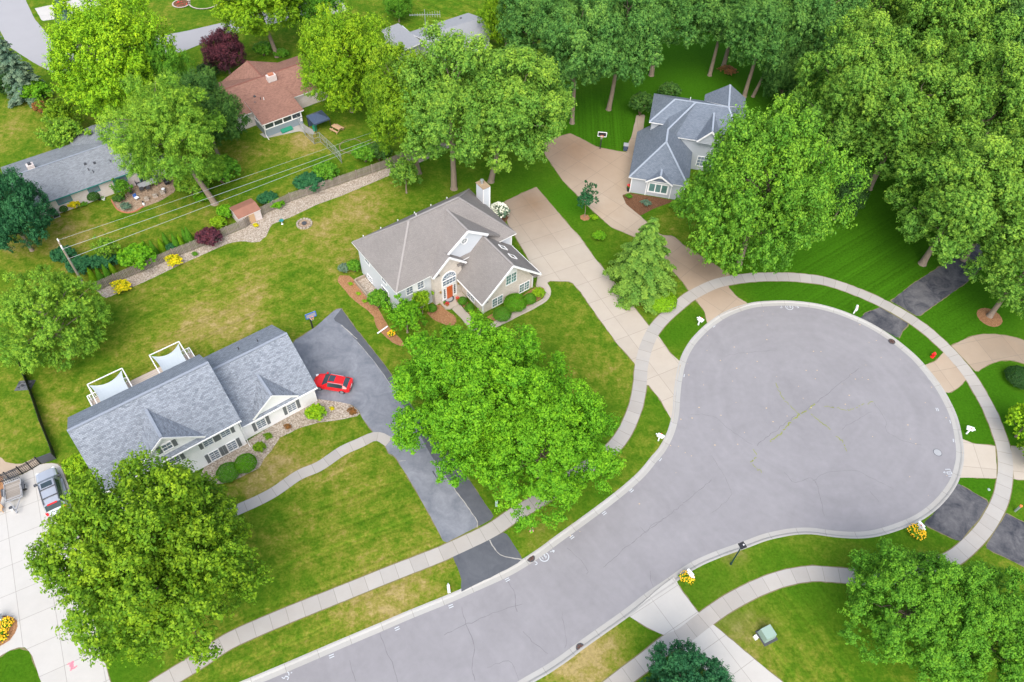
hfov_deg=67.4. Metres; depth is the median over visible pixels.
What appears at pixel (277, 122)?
porch window
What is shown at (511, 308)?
shrub
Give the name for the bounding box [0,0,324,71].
road
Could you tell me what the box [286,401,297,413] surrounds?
window
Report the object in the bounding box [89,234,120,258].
young tree
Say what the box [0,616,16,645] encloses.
corner bed
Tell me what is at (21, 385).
tarpaulin
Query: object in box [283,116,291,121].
porch window
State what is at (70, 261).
utility pole
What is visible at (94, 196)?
shrub
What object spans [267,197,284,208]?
shrub
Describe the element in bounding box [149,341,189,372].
shade sail
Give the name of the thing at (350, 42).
maple tree
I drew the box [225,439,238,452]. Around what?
window
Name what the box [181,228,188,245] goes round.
arborvitae
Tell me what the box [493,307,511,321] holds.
shrub
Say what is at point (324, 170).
shrub
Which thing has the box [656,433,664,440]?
mailbox
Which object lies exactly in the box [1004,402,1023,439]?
young tree
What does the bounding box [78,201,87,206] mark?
shrub
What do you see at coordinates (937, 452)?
manhole cover
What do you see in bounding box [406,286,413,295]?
window
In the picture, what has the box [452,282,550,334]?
house path
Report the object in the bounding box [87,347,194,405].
wooden deck
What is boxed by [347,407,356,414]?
shrub
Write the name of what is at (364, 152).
shrub
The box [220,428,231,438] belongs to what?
window
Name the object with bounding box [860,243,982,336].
driveway patched
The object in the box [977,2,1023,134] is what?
oak tree
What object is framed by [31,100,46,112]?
shrub
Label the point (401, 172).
young tree
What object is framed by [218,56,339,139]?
brown roof house
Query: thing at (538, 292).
shrub
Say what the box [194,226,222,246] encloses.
shrub
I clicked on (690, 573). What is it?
mailbox
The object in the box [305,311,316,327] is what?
basketball hoop
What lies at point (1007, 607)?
maple tree
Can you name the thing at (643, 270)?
hemlock tree
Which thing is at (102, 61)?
maple tree
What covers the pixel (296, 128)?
porch slab
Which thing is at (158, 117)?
locust tree
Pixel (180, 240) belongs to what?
arborvitae
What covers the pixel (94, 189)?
window
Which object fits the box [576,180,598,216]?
young tree
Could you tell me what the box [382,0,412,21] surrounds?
maple tree
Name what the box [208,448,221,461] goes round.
window
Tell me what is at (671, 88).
shrub
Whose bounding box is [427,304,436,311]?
boxwood ball
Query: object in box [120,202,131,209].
shrub
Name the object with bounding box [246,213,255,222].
door
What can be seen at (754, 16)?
oak tree
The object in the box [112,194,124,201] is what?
shrub
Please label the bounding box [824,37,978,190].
oak tree
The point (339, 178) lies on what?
fence
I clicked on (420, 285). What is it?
window
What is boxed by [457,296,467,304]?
boxwood ball
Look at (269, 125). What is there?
porch window
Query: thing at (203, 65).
shrub
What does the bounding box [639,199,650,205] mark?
shrub
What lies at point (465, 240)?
round window
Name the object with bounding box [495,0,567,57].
oak tree
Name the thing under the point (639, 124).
side path
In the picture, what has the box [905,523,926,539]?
lily bed
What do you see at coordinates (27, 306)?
locust tree
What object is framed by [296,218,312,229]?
fire ring
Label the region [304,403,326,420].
shrub
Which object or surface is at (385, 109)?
oak tree
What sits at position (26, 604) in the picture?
driveway
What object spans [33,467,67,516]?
silver suv
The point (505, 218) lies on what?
hydrangea bed
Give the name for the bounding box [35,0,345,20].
driveway
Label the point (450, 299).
door mat
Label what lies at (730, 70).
mulch bed
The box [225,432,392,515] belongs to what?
front path
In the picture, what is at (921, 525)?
mailbox
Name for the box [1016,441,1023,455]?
young tree
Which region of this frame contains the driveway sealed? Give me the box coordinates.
[334,309,521,591]
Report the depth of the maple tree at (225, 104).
105.61 m
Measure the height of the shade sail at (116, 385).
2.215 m
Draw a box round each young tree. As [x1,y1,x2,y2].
[33,115,91,148]
[34,91,83,127]
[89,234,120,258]
[109,178,132,197]
[382,293,427,332]
[385,150,422,193]
[411,290,433,313]
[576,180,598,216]
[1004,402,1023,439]
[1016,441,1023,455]
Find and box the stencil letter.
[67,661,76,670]
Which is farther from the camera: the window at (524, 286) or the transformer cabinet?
the window at (524, 286)
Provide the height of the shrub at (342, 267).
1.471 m
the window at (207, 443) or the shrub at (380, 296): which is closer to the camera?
the window at (207, 443)
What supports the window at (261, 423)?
in the white colonial house at (211, 408)
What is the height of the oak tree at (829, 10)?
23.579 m
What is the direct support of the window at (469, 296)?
in the brick front house at (458, 244)
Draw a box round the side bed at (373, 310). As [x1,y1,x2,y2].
[338,275,403,345]
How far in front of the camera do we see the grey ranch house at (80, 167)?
104.86 m
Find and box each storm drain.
[527,555,534,561]
[576,643,583,649]
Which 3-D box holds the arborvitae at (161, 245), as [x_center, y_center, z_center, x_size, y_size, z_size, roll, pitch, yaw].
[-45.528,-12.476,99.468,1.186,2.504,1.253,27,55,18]
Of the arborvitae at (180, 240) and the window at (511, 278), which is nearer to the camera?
the window at (511, 278)
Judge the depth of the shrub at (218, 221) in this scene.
102.27 m
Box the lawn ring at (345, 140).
[339,139,360,153]
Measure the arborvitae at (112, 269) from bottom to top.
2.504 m
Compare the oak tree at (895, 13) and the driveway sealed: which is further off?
the oak tree at (895, 13)
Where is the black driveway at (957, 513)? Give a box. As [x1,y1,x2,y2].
[924,484,1023,565]
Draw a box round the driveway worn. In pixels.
[293,309,476,541]
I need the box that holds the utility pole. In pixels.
[57,239,82,281]
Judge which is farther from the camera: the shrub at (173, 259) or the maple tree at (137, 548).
the shrub at (173, 259)
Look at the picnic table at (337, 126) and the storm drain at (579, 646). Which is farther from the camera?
the picnic table at (337, 126)
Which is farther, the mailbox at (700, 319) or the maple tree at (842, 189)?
the maple tree at (842, 189)
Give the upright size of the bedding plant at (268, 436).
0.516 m
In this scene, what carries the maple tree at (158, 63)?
on the ground
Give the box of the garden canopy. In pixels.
[306,110,330,133]
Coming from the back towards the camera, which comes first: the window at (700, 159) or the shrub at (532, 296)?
the window at (700, 159)
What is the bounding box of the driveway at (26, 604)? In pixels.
[0,463,109,681]
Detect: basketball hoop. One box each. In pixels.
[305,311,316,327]
[598,131,606,148]
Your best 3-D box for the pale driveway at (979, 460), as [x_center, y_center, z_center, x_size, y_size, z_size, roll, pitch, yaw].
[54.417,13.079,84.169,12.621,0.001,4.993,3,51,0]
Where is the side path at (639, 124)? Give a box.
[626,115,644,154]
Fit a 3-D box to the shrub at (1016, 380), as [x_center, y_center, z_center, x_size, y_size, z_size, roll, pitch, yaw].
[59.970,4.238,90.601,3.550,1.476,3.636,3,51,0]
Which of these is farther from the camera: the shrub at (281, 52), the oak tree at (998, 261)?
the shrub at (281, 52)
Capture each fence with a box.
[17,359,55,463]
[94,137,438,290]
[296,115,341,162]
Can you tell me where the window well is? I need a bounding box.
[354,274,375,298]
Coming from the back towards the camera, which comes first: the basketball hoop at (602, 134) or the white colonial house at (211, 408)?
the basketball hoop at (602, 134)
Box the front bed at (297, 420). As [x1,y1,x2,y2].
[201,399,359,483]
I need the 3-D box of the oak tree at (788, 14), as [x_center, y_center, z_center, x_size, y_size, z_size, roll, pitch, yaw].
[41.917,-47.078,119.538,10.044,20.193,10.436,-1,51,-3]
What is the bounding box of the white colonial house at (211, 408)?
[67,325,317,508]
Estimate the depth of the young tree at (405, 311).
89.74 m
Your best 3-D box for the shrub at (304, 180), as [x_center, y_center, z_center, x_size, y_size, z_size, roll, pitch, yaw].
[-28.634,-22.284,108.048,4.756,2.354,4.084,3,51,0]
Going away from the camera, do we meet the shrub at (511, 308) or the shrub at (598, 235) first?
the shrub at (511, 308)
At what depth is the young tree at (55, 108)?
111.80 m
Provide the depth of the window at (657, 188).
109.06 m
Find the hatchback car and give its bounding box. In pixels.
[314,372,352,393]
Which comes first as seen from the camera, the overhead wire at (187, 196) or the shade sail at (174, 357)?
the shade sail at (174, 357)
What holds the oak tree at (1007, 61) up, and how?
on the ground
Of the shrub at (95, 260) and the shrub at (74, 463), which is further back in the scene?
the shrub at (95, 260)
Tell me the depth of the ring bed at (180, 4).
139.68 m
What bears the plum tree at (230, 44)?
on the ground
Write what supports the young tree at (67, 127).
on the ground
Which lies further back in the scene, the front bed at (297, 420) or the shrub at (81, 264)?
the shrub at (81, 264)
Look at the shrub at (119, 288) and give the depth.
95.37 m
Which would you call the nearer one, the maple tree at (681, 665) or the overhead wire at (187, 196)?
the maple tree at (681, 665)
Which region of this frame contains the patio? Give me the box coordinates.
[113,177,174,211]
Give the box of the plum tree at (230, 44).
[199,26,246,73]
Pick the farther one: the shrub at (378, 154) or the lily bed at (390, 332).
the shrub at (378, 154)
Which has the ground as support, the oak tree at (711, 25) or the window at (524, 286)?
the oak tree at (711, 25)
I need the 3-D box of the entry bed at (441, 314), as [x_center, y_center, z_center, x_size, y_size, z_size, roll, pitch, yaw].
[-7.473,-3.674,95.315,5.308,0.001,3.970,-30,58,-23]
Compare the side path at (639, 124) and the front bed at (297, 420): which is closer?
the front bed at (297, 420)
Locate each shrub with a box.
[0,71,14,96]
[17,79,50,100]
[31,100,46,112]
[49,245,76,262]
[59,205,67,211]
[61,453,88,477]
[65,254,94,274]
[67,201,79,208]
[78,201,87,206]
[87,192,99,200]
[89,252,117,269]
[109,279,131,293]
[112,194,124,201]
[116,242,156,269]
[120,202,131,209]
[165,243,176,251]
[165,254,182,266]
[173,172,209,194]
[191,192,207,202]
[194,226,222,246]
[196,62,220,76]
[204,154,240,182]
[209,215,226,228]
[216,204,232,218]
[216,462,240,482]
[234,453,256,473]
[252,41,272,55]
[253,441,266,452]
[256,190,278,203]
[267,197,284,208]
[272,48,288,57]
[292,171,324,191]
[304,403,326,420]
[312,160,339,181]
[337,262,348,272]
[346,259,360,271]
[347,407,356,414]
[351,141,375,161]
[367,288,389,307]
[368,141,392,160]
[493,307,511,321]
[503,293,527,311]
[523,293,536,304]
[531,287,545,297]
[589,214,598,219]
[592,230,605,239]
[628,91,652,115]
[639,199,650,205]
[648,290,677,312]
[657,81,681,96]
[669,197,691,211]
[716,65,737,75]
[1004,365,1023,389]
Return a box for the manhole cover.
[933,449,941,455]
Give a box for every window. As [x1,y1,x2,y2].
[56,195,72,204]
[87,185,100,192]
[160,441,173,451]
[169,455,181,463]
[202,438,214,447]
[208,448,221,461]
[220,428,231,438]
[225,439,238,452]
[255,417,267,429]
[265,122,273,128]
[274,119,282,124]
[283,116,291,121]
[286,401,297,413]
[292,112,299,118]
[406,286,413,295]
[417,280,424,290]
[442,275,455,286]
[461,237,467,244]
[467,292,474,303]
[492,294,502,308]
[505,271,516,285]
[519,280,529,293]
[647,182,668,194]
[695,156,708,166]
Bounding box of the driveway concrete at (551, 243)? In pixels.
[503,187,680,421]
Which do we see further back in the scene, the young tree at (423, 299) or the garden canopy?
the garden canopy
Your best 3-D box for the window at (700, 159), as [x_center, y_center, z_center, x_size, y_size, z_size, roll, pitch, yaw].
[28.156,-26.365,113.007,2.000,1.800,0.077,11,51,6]
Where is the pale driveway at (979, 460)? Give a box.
[960,439,1023,479]
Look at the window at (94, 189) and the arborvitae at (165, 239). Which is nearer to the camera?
the arborvitae at (165, 239)
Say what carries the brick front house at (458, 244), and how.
on the ground
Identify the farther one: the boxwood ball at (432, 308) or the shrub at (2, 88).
the shrub at (2, 88)
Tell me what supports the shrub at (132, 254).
on the ground
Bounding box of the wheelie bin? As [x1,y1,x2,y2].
[623,142,628,150]
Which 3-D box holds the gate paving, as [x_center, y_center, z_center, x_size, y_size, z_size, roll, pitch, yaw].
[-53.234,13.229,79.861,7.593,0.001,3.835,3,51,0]
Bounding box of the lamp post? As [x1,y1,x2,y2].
[730,541,746,564]
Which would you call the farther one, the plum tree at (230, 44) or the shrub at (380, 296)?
the plum tree at (230, 44)
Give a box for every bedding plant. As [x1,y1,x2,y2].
[262,432,272,439]
[283,423,291,429]
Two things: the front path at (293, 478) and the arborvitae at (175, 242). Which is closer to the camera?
the front path at (293, 478)
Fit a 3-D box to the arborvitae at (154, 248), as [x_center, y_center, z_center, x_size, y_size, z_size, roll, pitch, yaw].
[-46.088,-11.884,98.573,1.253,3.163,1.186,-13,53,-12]
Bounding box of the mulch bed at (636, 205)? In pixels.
[623,193,672,214]
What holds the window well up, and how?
on the side bed at (373, 310)
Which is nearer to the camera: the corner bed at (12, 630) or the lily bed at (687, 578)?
the corner bed at (12, 630)
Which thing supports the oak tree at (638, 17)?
on the ground
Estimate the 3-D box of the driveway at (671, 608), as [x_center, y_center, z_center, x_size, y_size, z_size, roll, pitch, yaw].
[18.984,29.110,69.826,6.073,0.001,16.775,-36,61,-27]
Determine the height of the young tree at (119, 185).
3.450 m
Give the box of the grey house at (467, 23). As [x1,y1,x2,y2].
[382,13,492,57]
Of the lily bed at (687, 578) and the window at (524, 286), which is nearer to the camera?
the lily bed at (687, 578)
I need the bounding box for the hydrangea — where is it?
[490,201,509,217]
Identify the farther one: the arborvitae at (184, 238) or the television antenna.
the television antenna
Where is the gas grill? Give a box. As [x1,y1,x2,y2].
[162,176,169,184]
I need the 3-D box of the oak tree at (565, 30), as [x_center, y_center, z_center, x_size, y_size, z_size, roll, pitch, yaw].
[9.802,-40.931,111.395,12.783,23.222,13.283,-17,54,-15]
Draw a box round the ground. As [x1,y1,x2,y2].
[0,0,1023,681]
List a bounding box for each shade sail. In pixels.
[87,368,131,403]
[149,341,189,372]
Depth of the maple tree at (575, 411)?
72.10 m
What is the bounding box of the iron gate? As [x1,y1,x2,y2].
[0,456,40,481]
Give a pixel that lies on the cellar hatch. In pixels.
(286, 129)
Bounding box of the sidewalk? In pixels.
[150,272,1012,681]
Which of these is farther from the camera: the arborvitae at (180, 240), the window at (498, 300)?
the arborvitae at (180, 240)
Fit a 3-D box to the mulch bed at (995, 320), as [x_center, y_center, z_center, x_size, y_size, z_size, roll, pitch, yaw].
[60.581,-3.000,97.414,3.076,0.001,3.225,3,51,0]
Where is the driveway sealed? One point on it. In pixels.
(479, 563)
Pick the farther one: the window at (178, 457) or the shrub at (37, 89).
the shrub at (37, 89)
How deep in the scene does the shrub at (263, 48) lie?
128.53 m
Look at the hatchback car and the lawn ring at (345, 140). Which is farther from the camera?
the lawn ring at (345, 140)
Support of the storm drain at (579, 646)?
on the kerb
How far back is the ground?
92.85 m
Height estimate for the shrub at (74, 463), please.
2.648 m
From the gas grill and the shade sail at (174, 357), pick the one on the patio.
the gas grill
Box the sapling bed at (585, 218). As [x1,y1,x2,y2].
[580,214,589,220]
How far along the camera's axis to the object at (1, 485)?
78.56 m
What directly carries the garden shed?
on the ground
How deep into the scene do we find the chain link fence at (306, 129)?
114.62 m
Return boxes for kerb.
[240,300,963,681]
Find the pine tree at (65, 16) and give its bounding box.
[54,0,70,28]
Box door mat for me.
[444,296,453,302]
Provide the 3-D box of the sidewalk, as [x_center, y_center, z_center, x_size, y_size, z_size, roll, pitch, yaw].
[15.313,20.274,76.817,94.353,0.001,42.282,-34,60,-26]
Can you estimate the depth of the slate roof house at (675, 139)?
110.36 m
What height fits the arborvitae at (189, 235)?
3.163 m
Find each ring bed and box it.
[172,0,188,7]
[188,0,216,9]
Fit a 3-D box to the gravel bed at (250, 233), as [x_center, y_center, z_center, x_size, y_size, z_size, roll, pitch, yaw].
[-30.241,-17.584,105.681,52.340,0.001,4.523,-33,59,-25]
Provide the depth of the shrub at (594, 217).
106.44 m
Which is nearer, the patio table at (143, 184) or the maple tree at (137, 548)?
the maple tree at (137, 548)
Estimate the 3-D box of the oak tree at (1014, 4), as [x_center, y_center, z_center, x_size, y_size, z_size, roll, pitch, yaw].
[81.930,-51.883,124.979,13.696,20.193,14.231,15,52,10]
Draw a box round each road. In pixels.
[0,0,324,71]
[265,306,955,681]
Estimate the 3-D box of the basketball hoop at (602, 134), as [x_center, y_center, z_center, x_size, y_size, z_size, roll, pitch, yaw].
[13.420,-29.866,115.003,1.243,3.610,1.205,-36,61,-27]
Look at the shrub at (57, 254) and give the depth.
96.98 m
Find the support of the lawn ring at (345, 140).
on the ground
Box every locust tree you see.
[0,264,113,374]
[93,68,226,205]
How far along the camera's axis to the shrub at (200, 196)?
105.88 m
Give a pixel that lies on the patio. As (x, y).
(136, 204)
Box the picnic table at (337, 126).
[329,124,343,132]
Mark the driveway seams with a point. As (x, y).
(440, 469)
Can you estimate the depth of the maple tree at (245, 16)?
119.14 m
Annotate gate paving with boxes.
[0,457,38,476]
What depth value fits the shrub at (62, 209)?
103.69 m
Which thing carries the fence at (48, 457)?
on the ground
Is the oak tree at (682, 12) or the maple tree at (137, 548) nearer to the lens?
the maple tree at (137, 548)
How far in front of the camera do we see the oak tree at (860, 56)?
102.14 m
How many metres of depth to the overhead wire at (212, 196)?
96.90 m
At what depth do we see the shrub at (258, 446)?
81.28 m
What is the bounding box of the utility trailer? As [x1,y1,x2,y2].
[0,469,26,513]
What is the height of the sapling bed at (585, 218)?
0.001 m
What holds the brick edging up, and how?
on the patio
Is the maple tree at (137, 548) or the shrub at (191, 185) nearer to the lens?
the maple tree at (137, 548)
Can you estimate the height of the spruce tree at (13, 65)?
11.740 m
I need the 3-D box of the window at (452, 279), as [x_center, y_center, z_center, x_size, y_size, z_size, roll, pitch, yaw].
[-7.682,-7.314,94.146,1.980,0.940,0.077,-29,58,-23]
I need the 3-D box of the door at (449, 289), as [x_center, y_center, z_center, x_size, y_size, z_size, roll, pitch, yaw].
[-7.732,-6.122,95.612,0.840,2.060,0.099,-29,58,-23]
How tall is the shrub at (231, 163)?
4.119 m
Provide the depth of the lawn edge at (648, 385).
91.91 m
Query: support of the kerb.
on the road at (793, 416)
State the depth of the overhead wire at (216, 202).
96.46 m
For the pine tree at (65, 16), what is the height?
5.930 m
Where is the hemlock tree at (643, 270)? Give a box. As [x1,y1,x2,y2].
[602,216,676,314]
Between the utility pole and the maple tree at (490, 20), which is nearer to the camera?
the utility pole
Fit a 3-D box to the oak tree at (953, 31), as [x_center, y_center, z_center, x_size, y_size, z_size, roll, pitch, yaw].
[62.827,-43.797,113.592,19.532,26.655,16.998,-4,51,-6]
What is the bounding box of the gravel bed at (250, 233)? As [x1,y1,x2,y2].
[97,143,448,297]
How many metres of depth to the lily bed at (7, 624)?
69.63 m
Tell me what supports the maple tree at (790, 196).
on the ground
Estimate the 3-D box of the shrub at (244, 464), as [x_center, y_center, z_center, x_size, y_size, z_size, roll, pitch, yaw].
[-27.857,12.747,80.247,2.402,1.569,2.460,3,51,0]
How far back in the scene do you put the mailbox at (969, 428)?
85.34 m
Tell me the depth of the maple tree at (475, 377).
74.69 m
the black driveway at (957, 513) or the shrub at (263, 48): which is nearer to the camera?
the black driveway at (957, 513)
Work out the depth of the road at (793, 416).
81.44 m
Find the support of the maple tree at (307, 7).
on the ground
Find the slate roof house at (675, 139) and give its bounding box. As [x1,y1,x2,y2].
[629,84,745,198]
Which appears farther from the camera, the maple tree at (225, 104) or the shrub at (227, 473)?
the maple tree at (225, 104)
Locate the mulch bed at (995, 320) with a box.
[977,308,1002,326]
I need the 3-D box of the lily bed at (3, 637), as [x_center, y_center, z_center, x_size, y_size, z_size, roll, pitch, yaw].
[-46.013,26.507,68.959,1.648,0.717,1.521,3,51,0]
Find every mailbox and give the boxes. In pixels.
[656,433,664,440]
[687,569,694,577]
[697,316,703,324]
[917,521,925,529]
[966,425,975,433]
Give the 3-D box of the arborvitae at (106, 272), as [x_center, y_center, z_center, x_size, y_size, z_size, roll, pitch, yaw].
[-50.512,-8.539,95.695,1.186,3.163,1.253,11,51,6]
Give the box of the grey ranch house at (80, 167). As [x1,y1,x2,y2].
[0,121,164,216]
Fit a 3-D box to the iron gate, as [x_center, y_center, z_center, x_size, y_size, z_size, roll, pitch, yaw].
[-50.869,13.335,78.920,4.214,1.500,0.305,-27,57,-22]
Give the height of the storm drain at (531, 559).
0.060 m
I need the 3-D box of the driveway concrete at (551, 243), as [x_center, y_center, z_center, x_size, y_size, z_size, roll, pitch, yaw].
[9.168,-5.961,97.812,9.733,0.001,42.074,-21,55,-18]
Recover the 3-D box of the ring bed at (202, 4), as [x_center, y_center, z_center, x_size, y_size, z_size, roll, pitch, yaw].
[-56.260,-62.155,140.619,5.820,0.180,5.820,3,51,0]
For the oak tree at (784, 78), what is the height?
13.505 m
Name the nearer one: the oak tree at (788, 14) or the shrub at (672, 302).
the shrub at (672, 302)
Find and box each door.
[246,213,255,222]
[447,285,452,298]
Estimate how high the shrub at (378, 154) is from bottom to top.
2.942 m
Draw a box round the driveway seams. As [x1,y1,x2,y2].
[341,325,520,559]
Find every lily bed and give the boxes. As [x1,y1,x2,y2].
[0,616,13,629]
[0,628,8,644]
[387,330,394,336]
[678,570,694,584]
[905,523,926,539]
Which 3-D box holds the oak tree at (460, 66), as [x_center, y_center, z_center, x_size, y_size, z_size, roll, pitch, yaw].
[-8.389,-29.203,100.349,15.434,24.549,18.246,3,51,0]
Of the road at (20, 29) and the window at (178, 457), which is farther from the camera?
the road at (20, 29)
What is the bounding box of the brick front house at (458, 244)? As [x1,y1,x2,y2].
[352,179,541,313]
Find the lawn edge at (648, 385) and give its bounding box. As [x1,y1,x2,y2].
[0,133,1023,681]
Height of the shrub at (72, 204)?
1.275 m
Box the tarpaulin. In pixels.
[14,380,35,390]
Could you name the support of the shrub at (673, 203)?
on the ground
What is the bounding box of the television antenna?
[412,9,439,24]
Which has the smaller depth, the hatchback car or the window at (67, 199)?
the hatchback car
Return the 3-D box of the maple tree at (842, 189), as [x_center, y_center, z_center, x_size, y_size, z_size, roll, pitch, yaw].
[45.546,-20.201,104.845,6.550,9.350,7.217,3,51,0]
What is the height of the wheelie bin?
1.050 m
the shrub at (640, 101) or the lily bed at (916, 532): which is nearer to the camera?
the lily bed at (916, 532)
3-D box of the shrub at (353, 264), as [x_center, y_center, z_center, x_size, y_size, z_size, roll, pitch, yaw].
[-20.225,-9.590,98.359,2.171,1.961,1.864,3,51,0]
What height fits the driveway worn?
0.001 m
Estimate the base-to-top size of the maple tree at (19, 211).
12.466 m
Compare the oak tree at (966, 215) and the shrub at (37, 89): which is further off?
the shrub at (37, 89)
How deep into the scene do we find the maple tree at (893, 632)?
65.29 m
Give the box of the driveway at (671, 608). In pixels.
[629,577,781,681]
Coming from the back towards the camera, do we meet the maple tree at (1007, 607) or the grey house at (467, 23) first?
the grey house at (467, 23)
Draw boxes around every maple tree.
[0,164,58,252]
[23,442,274,672]
[39,0,181,122]
[123,36,196,96]
[169,65,251,154]
[210,0,302,57]
[288,0,343,23]
[296,0,394,112]
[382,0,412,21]
[386,308,571,487]
[450,358,626,534]
[476,0,525,46]
[640,637,734,681]
[673,93,872,277]
[825,161,872,219]
[836,536,987,681]
[915,558,1023,681]
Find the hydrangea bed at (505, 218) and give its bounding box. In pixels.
[501,213,508,221]
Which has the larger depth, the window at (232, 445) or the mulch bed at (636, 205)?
the mulch bed at (636, 205)
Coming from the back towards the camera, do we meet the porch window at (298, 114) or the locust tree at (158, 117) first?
the porch window at (298, 114)
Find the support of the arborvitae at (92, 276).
on the ground
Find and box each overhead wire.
[59,136,360,239]
[63,140,368,248]
[69,141,374,258]
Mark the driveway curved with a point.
(978, 352)
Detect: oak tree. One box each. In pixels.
[361,41,447,174]
[388,20,499,190]
[454,41,576,183]
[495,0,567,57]
[532,0,623,124]
[579,0,671,110]
[642,0,721,76]
[689,0,757,76]
[712,1,730,65]
[724,0,813,97]
[751,0,825,97]
[760,36,815,110]
[764,0,869,100]
[790,5,919,162]
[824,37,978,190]
[835,0,918,49]
[876,0,1023,92]
[882,118,1023,268]
[910,37,1023,155]
[947,112,1023,261]
[960,209,1023,318]
[970,0,1023,49]
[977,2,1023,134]
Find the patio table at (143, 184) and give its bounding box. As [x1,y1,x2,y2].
[137,178,155,191]
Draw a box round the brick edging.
[111,199,143,212]
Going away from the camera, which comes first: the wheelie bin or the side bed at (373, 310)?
the side bed at (373, 310)
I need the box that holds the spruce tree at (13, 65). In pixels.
[0,35,53,108]
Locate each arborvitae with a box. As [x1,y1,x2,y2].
[87,267,96,281]
[95,267,106,283]
[101,264,114,282]
[108,262,119,276]
[149,240,160,258]
[157,238,166,253]
[162,232,170,244]
[171,233,182,252]
[177,234,184,248]
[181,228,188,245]
[184,226,194,244]
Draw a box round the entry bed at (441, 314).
[427,302,470,325]
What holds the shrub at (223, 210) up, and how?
on the ground
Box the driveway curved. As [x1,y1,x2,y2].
[926,334,1023,392]
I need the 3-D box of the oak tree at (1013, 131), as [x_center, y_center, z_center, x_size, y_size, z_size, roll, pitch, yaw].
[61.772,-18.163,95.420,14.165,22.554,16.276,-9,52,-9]
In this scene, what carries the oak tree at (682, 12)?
on the ground
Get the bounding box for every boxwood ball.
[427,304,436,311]
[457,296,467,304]
[464,303,474,311]
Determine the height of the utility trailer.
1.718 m
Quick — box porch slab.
[260,124,313,137]
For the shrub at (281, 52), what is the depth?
129.01 m
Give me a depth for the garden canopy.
115.91 m
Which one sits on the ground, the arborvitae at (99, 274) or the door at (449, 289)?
the arborvitae at (99, 274)
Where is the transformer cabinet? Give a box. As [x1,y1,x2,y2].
[755,624,777,645]
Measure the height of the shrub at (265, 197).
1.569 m
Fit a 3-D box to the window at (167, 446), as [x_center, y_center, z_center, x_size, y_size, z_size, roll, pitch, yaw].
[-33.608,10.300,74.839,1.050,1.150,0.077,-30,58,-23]
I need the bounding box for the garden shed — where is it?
[229,198,261,226]
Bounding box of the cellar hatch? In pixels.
[280,126,292,132]
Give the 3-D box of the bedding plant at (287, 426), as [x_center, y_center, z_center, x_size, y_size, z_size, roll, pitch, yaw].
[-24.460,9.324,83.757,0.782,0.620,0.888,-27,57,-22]
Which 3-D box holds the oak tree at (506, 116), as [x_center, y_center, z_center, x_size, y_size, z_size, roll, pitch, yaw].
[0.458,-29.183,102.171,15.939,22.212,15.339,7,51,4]
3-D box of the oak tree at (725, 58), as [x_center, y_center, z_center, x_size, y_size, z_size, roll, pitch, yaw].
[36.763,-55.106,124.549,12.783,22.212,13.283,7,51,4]

